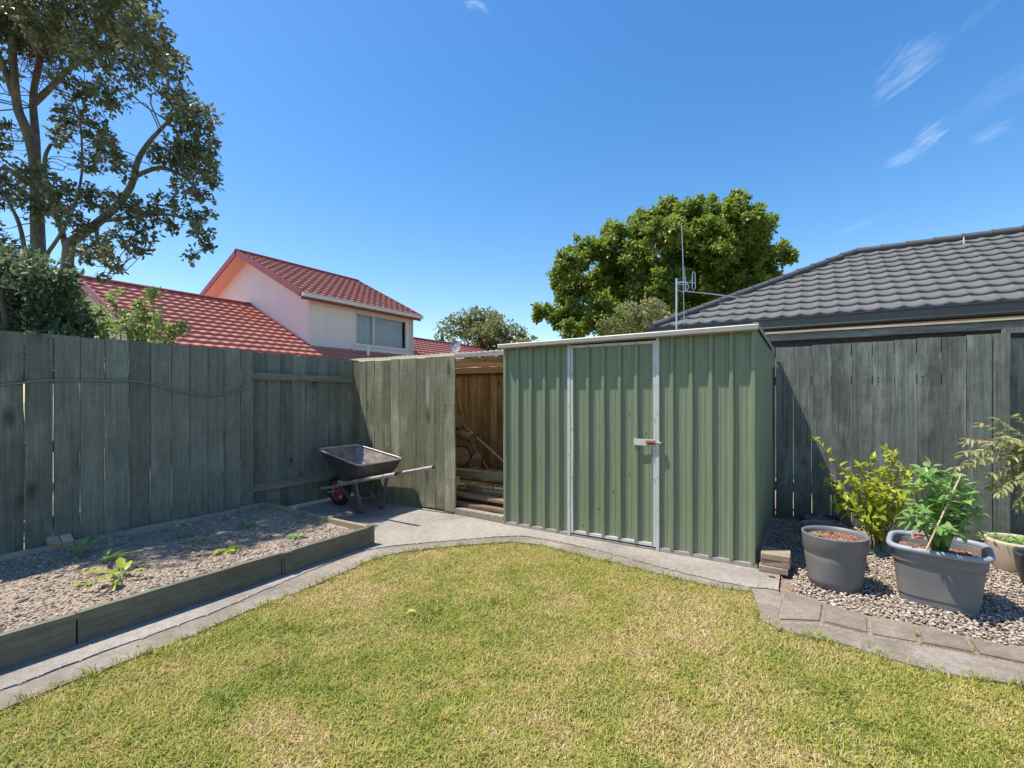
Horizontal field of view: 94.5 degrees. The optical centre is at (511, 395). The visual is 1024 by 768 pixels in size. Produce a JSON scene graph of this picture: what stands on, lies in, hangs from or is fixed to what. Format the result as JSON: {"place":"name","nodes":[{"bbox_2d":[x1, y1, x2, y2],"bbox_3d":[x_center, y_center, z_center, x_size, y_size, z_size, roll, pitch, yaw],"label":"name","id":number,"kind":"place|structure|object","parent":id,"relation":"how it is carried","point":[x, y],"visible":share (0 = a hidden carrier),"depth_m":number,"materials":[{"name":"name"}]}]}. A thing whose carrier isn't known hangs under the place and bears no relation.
{"place":"outdoors","nodes":[
{"label":"outdoors","id":0,"kind":"place"},
{"bbox_2d":[53,248,502,417],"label":"red roofed house","id":1,"kind":"structure","parent":0,"point":[250,301],"depth_m":16.78,"materials":[{"name":"tile"}]},
{"bbox_2d":[355,312,406,349],"bbox_3d":[-5.208,-2.495,18.791,0.215,1.290,2.660,0,0,33],"label":"window","id":2,"kind":"structure","parent":1,"relation":"in","point":[370,330],"depth_m":18.73,"materials":[{"name":"white glass"}]},
{"bbox_2d":[450,340,459,352],"bbox_3d":[-2.640,-1.967,21.916,0.456,1.216,0.480,0,0,33],"label":"satellite dish","id":3,"kind":"object","parent":1,"relation":"attached to","point":[455,346],"visible":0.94,"depth_m":22.03,"materials":[{"name":"metal"}]},
{"bbox_2d":[0,495,790,690],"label":"path","id":4,"kind":"structure","parent":0,"point":[397,524],"depth_m":3.80,"materials":[{"name":"concrete"}]},
{"bbox_2d":[0,502,374,670],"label":"raised garden bed","id":5,"kind":"object","parent":4,"relation":"on","point":[20,645],"visible":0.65,"depth_m":2.93,"materials":[{"name":"grey wood"}]},
{"bbox_2d":[46,533,73,548],"bbox_3d":[-3.521,1.137,3.689,0.110,0.096,0.142,0,0,33],"label":"wood block","id":6,"kind":"object","parent":5,"relation":"on","point":[53,542],"depth_m":3.67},
{"bbox_2d":[0,508,353,632],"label":"soil","id":7,"kind":"structure","parent":5,"relation":"in","point":[162,537],"depth_m":3.42,"materials":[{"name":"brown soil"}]},
{"bbox_2d":[60,535,102,555],"bbox_3d":[-3.181,1.129,3.537,0.231,0.124,0.291,0,0,18],"label":"seedling","id":8,"kind":"object","parent":7,"relation":"on","point":[86,541],"visible":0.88,"depth_m":3.51,"materials":[{"name":"green plant"}]},
{"bbox_2d":[73,580,92,585],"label":"seedling","id":9,"kind":"object","parent":7,"relation":"on","point":[87,583],"visible":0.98,"depth_m":2.94,"materials":[{"name":"green plant"}]},
{"bbox_2d":[72,563,102,566],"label":"seedling","id":10,"kind":"object","parent":7,"relation":"on","point":[85,564],"visible":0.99,"depth_m":3.28,"materials":[{"name":"green plant"}]},
{"bbox_2d":[77,557,144,589],"bbox_3d":[-2.515,1.125,2.969,0.329,0.112,0.318,0,0,18],"label":"seedling","id":11,"kind":"object","parent":7,"relation":"on","point":[120,563],"visible":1,"depth_m":3.01,"materials":[{"name":"green plant"}]},
{"bbox_2d":[102,546,128,563],"bbox_3d":[-2.833,1.134,3.350,0.285,0.098,0.146,0,0,33],"label":"seedling","id":12,"kind":"object","parent":7,"relation":"on","point":[107,553],"visible":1,"depth_m":3.35,"materials":[{"name":"green plant"}]},
{"bbox_2d":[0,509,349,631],"bbox_3d":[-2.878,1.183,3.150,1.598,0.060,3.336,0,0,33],"label":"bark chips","id":13,"kind":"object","parent":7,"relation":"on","point":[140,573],"visible":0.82,"depth_m":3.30,"materials":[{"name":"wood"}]},
{"bbox_2d":[164,526,195,537],"bbox_3d":[-2.764,1.153,3.953,0.164,0.075,0.241,0,0,33],"label":"seedling","id":14,"kind":"object","parent":7,"relation":"on","point":[182,535],"visible":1,"depth_m":3.96,"materials":[{"name":"green plant"}]},
{"bbox_2d":[193,536,206,542],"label":"seedling","id":15,"kind":"object","parent":7,"relation":"on","point":[199,539],"visible":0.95,"depth_m":3.88,"materials":[{"name":"green plant"}]},
{"bbox_2d":[213,545,240,554],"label":"seedling","id":16,"kind":"object","parent":7,"relation":"on","point":[231,549],"visible":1,"depth_m":3.57,"materials":[{"name":"green plant"}]},
{"bbox_2d":[238,521,255,528],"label":"seedling","id":17,"kind":"object","parent":7,"relation":"on","point":[244,524],"visible":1,"depth_m":4.27,"materials":[{"name":"green plant"}]},
{"bbox_2d":[287,532,306,539],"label":"seedling","id":18,"kind":"object","parent":7,"relation":"on","point":[293,534],"visible":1,"depth_m":3.95,"materials":[{"name":"green plant"}]},
{"bbox_2d":[319,444,434,513],"bbox_3d":[-1.625,0.951,5.351,1.474,0.700,0.660,0,0,33],"label":"wheelbarrow","id":19,"kind":"object","parent":4,"relation":"on","point":[354,464],"visible":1,"depth_m":5.39,"materials":[{"name":"black metal"}]},
{"bbox_2d":[354,356,459,511],"bbox_3d":[-1.294,0.456,5.728,1.687,1.789,0.170,0,0,33],"label":"paling fence","id":20,"kind":"object","parent":4,"relation":"on","point":[405,410],"visible":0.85,"depth_m":5.56,"materials":[{"name":"grey wood"}]},
{"bbox_2d":[1,535,820,690],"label":"loose grit","id":21,"kind":"object","parent":4,"relation":"on","point":[421,549],"visible":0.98,"depth_m":3.23,"materials":[{"name":"grey gravel"}]},
{"bbox_2d":[351,349,502,522],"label":"wood store","id":22,"kind":"structure","parent":4,"relation":"on","point":[479,393],"depth_m":6.83,"materials":[{"name":"wood"}]},
{"bbox_2d":[456,491,502,503],"bbox_3d":[-0.555,1.147,5.488,1.401,0.035,0.140,0,0,35],"label":"loose timber","id":23,"kind":"object","parent":22,"relation":"on","point":[480,497],"visible":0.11,"depth_m":5.32,"materials":[{"name":"brown wood"}]},
{"bbox_2d":[456,500,502,513],"bbox_3d":[-0.631,1.218,5.370,1.400,0.040,0.100,0,0,33],"label":"loose timber","id":24,"kind":"object","parent":22,"relation":"on","point":[480,506],"visible":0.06,"depth_m":5.15,"materials":[{"name":"brown wood"}]},
{"bbox_2d":[456,468,502,507],"bbox_3d":[-0.335,1.170,6.112,1.526,0.251,1.070,0,0,33],"label":"pallet","id":25,"kind":"object","parent":4,"relation":"on","point":[488,487],"visible":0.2,"depth_m":5.57,"materials":[{"name":"brown wood"}]},
{"bbox_2d":[460,466,483,470],"bbox_3d":[-0.529,0.987,6.121,0.138,0.174,0.424,0,0,-39],"label":"log","id":26,"kind":"object","parent":25,"relation":"on","point":[478,468],"visible":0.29,"depth_m":6.04,"materials":[{"name":"brown wood"}]},
{"bbox_2d":[469,452,483,469],"bbox_3d":[-0.471,0.870,6.242,0.177,0.223,0.328,0,0,3],"label":"log","id":27,"kind":"object","parent":26,"relation":"on","point":[477,459],"visible":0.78,"depth_m":6.13,"materials":[{"name":"brown wood"}]},
{"bbox_2d":[462,426,489,470],"bbox_3d":[-0.484,0.739,6.457,0.017,0.634,0.751,0,0,-38],"label":"pole","id":28,"kind":"object","parent":25,"relation":"on","point":[477,451],"visible":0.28,"depth_m":6.44,"materials":[{"name":"brown wood"}]},
{"bbox_2d":[456,468,502,480],"bbox_3d":[-0.381,0.963,5.780,1.380,0.090,0.090,0,0,33],"label":"loose timber","id":29,"kind":"object","parent":25,"relation":"on","point":[482,474],"visible":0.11,"depth_m":5.73,"materials":[{"name":"brown wood"}]},
{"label":"log","id":30,"kind":"object","parent":25,"relation":"on","visible":0},
{"bbox_2d":[456,445,474,465],"bbox_3d":[-0.649,0.799,6.355,0.269,0.295,0.421,0,0,3],"label":"log","id":31,"kind":"object","parent":30,"relation":"on","point":[464,453],"visible":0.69,"depth_m":6.16,"materials":[{"name":"brown wood"}]},
{"bbox_2d":[456,428,476,443],"bbox_3d":[-0.658,0.536,6.394,0.132,0.196,0.459,0,0,-42],"label":"log","id":32,"kind":"object","parent":31,"relation":"on","point":[469,437],"visible":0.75,"depth_m":6.28,"materials":[{"name":"brown wood"}]},
{"bbox_2d":[456,415,464,427],"bbox_3d":[-0.748,0.356,6.596,0.176,0.187,0.411,0,0,-6],"label":"log","id":33,"kind":"object","parent":32,"relation":"on","point":[460,421],"visible":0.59,"depth_m":6.40,"materials":[{"name":"brown wood"}]},
{"bbox_2d":[463,425,502,461],"bbox_3d":[-0.414,0.615,6.382,0.027,0.622,1.311,0,0,-40],"label":"pole","id":34,"kind":"object","parent":33,"relation":"on","point":[486,446],"visible":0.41,"depth_m":6.29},
{"bbox_2d":[497,322,774,567],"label":"garden shed","id":35,"kind":"structure","parent":4,"relation":"on","point":[660,441],"depth_m":4.05,"materials":[{"name":"green paint"}]},
{"bbox_2d":[570,340,655,546],"bbox_3d":[0.873,0.404,4.173,0.791,1.733,0.069,0,0,33],"label":"door","id":36,"kind":"structure","parent":35,"relation":"in","point":[608,381],"depth_m":4.18,"materials":[{"name":"green paint"}]},
{"bbox_2d":[759,558,787,575],"bbox_3d":[1.957,1.278,3.541,0.194,0.042,0.205,0,0,33],"label":"brick paver","id":37,"kind":"object","parent":4,"relation":"on","point":[772,569],"visible":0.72,"depth_m":3.46,"materials":[{"name":"ceramic"}]},
{"bbox_2d":[761,556,791,568],"bbox_3d":[1.980,1.232,3.545,0.194,0.042,0.205,0,0,33],"label":"brick paver","id":38,"kind":"object","parent":37,"relation":"on","point":[784,565],"visible":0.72,"depth_m":3.46,"materials":[{"name":"ceramic"}]},
{"bbox_2d":[761,546,790,562],"bbox_3d":[1.974,1.188,3.544,0.192,0.042,0.204,0,0,33],"label":"brick paver","id":39,"kind":"object","parent":38,"relation":"on","point":[776,554],"visible":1,"depth_m":3.50,"materials":[{"name":"ceramic"}]},
{"bbox_2d":[433,317,450,341],"bbox_3d":[-4.984,-2.032,33.938,1.296,6.868,3.209,0,0,-7],"label":"thin tree","id":40,"kind":"object","parent":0,"point":[439,327],"visible":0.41,"depth_m":33.19,"materials":[{"name":"green plant"}]},
{"bbox_2d":[23,403,916,548],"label":"ground","id":41,"kind":"structure","parent":0,"point":[310,503],"depth_m":6.02,"materials":[{"name":"grey concrete"}]},
{"bbox_2d":[0,241,106,520],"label":"evergreen shrub","id":42,"kind":"object","parent":41,"relation":"on","point":[36,297],"visible":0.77,"depth_m":4.53,"materials":[{"name":"green plant"}]},
{"bbox_2d":[0,0,224,286],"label":"broadleaf tree","id":43,"kind":"object","parent":41,"relation":"on","point":[23,26],"visible":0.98,"depth_m":6.22,"materials":[{"name":"green plant"}]},
{"bbox_2d":[81,286,191,366],"bbox_3d":[-4.128,0.092,5.014,1.442,2.622,0.681,0,0,2],"label":"young shrub","id":44,"kind":"object","parent":41,"relation":"on","point":[106,324],"visible":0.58,"depth_m":5.00,"materials":[{"name":"green plant"}]},
{"bbox_2d":[0,331,358,553],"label":"paling fence","id":45,"kind":"object","parent":41,"relation":"on","point":[140,454],"visible":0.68,"depth_m":4.24,"materials":[{"name":"grey wood"}]},
{"bbox_2d":[0,379,251,396],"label":"garden hose","id":46,"kind":"object","parent":45,"relation":"hanging from","point":[160,386],"visible":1,"depth_m":4.13,"materials":[{"name":"grey rubber"}]},
{"bbox_2d":[0,537,781,712],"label":"mowing strip","id":47,"kind":"object","parent":41,"relation":"on","point":[768,601],"visible":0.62,"depth_m":3.00,"materials":[{"name":"concrete"}]},
{"bbox_2d":[439,305,531,350],"bbox_3d":[-1.737,-2.228,30.106,6.103,7.268,4.079,0,0,-2],"label":"round tree","id":48,"kind":"object","parent":41,"relation":"on","point":[487,332],"visible":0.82,"depth_m":29.66,"materials":[{"name":"green plant"}]},
{"bbox_2d":[514,329,542,341],"bbox_3d":[1.172,-2.062,39.911,3.894,6.926,2.957,0,0,-1],"label":"distant tree","id":49,"kind":"object","parent":41,"relation":"on","point":[533,337],"visible":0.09,"depth_m":39.94,"materials":[{"name":"green plant"}]},
{"bbox_2d":[595,297,674,335],"bbox_3d":[4.236,-0.918,14.860,2.682,4.639,3.109,0,0,33],"label":"pale bush","id":50,"kind":"object","parent":41,"relation":"on","point":[641,319],"visible":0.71,"depth_m":14.24,"materials":[{"name":"green plant"}]},
{"bbox_2d":[530,187,800,338],"bbox_3d":[6.461,-4.063,19.931,11.444,10.927,5.062,0,0,-1],"label":"leafy tree","id":51,"kind":"object","parent":41,"relation":"on","point":[728,246],"visible":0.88,"depth_m":18.85,"materials":[{"name":"green plant"}]},
{"bbox_2d":[758,613,1023,688],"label":"kerb strip","id":52,"kind":"object","parent":41,"relation":"on","point":[930,656],"visible":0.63,"depth_m":2.38,"materials":[{"name":"concrete"}]},
{"bbox_2d":[0,535,1023,767],"bbox_3d":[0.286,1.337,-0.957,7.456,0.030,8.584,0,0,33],"label":"lawn","id":53,"kind":"structure","parent":0,"point":[622,704],"depth_m":2.10,"materials":[{"name":"green plant"}]},
{"bbox_2d":[0,0,1023,402],"label":"sky","id":54,"kind":"structure","parent":0,"point":[436,156],"materials":[{"name":"blue"}]},
{"bbox_2d":[645,225,1023,486],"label":"dark roofed house","id":55,"kind":"structure","parent":0,"point":[970,276],"depth_m":7.61,"materials":[{"name":"grey tile"}]},
{"bbox_2d":[675,223,737,329],"bbox_3d":[3.244,-1.986,7.903,1.031,1.772,0.032,0,0,0],"label":"television aerial","id":56,"kind":"object","parent":55,"relation":"attached to","point":[683,284],"visible":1,"depth_m":7.89,"materials":[{"name":"metal"}]},
{"bbox_2d":[755,507,1023,646],"bbox_3d":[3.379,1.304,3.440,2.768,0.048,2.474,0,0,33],"label":"gravel","id":57,"kind":"structure","parent":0,"point":[970,627],"depth_m":3.05,"materials":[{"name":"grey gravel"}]},
{"bbox_2d":[778,592,822,621],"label":"paving slab","id":58,"kind":"structure","parent":57,"relation":"on","point":[794,607],"depth_m":2.88,"materials":[{"name":"grey concrete"}]},
{"bbox_2d":[799,513,840,523],"bbox_3d":[2.878,1.224,4.427,0.330,0.175,0.330,0,0,33],"label":"bowl pot","id":59,"kind":"object","parent":57,"relation":"on","point":[805,516],"visible":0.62,"depth_m":4.49,"materials":[{"name":"plastic"}]},
{"bbox_2d":[801,519,845,533],"bbox_3d":[2.569,1.187,3.912,0.312,0.250,0.312,0,0,33],"label":"round pot","id":60,"kind":"object","parent":57,"relation":"on","point":[807,522],"visible":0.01,"depth_m":4.02,"materials":[{"name":"grey plastic"}]},
{"bbox_2d":[801,525,869,594],"bbox_3d":[2.221,1.129,3.261,0.392,0.366,0.392,0,0,33],"label":"round pot","id":61,"kind":"object","parent":57,"relation":"on","point":[836,559],"visible":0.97,"depth_m":3.13,"materials":[{"name":"grey plastic"}]},
{"bbox_2d":[823,604,868,633],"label":"paving slab","id":62,"kind":"structure","parent":57,"relation":"on","point":[843,618],"depth_m":2.74,"materials":[{"name":"grey concrete"}]},
{"bbox_2d":[810,435,927,553],"bbox_3d":[3.060,0.834,3.987,0.889,0.977,0.507,0,0,4],"label":"lemon bush","id":63,"kind":"object","parent":57,"relation":"on","point":[878,529],"visible":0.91,"depth_m":3.97,"materials":[{"name":"green plant"}]},
{"bbox_2d":[869,536,890,555],"bbox_3d":[3.083,1.265,3.958,0.265,0.101,0.263,0,0,33],"label":"guard","id":64,"kind":"object","parent":57,"relation":"on","point":[877,549],"visible":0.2,"depth_m":3.88,"materials":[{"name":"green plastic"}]},
{"bbox_2d":[871,618,916,642],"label":"paving slab","id":65,"kind":"structure","parent":57,"relation":"on","point":[893,629],"depth_m":2.63,"materials":[{"name":"grey concrete"}]},
{"bbox_2d":[765,317,1023,357],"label":"timber beam","id":66,"kind":"structure","parent":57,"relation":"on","point":[801,338],"depth_m":4.76,"materials":[{"name":"grey wood"}]},
{"bbox_2d":[771,327,1023,540],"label":"paling fence","id":67,"kind":"object","parent":57,"relation":"on","point":[984,383],"visible":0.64,"depth_m":4.47,"materials":[{"name":"grey wood"}]},
{"bbox_2d":[777,589,1023,665],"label":"joint sand","id":68,"kind":"structure","parent":57,"relation":"on","point":[915,625],"depth_m":2.66,"materials":[{"name":"beige sand"}]},
{"bbox_2d":[886,530,995,615],"bbox_3d":[2.721,1.125,3.027,0.512,0.373,0.484,0,0,41],"label":"trough planter","id":69,"kind":"object","parent":57,"relation":"on","point":[953,579],"visible":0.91,"depth_m":2.89,"materials":[{"name":"grey plastic"}]},
{"bbox_2d":[912,530,926,539],"bbox_3d":[2.742,0.938,3.184,0.090,0.060,0.005,0,0,18],"label":"plant tag","id":70,"kind":"object","parent":69,"relation":"on","point":[915,533],"visible":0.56,"depth_m":3.19,"materials":[{"name":"white plastic"}]},
{"bbox_2d":[896,454,989,552],"bbox_3d":[2.609,0.699,2.902,0.512,0.651,0.403,0,0,-24],"label":"pepper plant","id":71,"kind":"object","parent":69,"relation":"on","point":[947,531],"visible":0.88,"depth_m":2.87,"materials":[{"name":"green plant"}]},
{"bbox_2d":[925,474,961,551],"bbox_3d":[2.515,0.681,2.760,0.300,0.436,0.008,0,0,-16],"label":"garden cane","id":72,"kind":"object","parent":69,"relation":"in","point":[942,514],"visible":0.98,"depth_m":2.76,"materials":[{"name":"brown wood"}]},
{"bbox_2d":[917,625,975,653],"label":"paving slab","id":73,"kind":"structure","parent":57,"relation":"on","point":[936,638],"depth_m":2.51,"materials":[{"name":"grey concrete"}]},
{"bbox_2d":[968,639,1023,663],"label":"paving slab","id":74,"kind":"structure","parent":57,"relation":"on","point":[1001,652],"depth_m":2.40,"materials":[{"name":"grey concrete"}]},
{"bbox_2d":[984,533,1023,575],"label":"round pot","id":75,"kind":"object","parent":57,"relation":"on","point":[1004,556],"visible":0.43,"depth_m":3.50,"materials":[{"name":"plastic"}]},
{"bbox_2d":[978,531,1023,547],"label":"seedlings clump","id":76,"kind":"object","parent":75,"relation":"on","point":[1009,538],"visible":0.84,"depth_m":3.57,"materials":[{"name":"green plant"}]},
{"bbox_2d":[1012,547,1023,584],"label":"round pot","id":77,"kind":"object","parent":57,"relation":"on","point":[1018,553],"visible":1,"depth_m":3.25,"materials":[{"name":"plastic"}]},
{"bbox_2d":[945,413,1023,513],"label":"bamboo like shrub","id":78,"kind":"object","parent":77,"relation":"on","point":[1018,457],"visible":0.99,"depth_m":3.08,"materials":[{"name":"green plant"}]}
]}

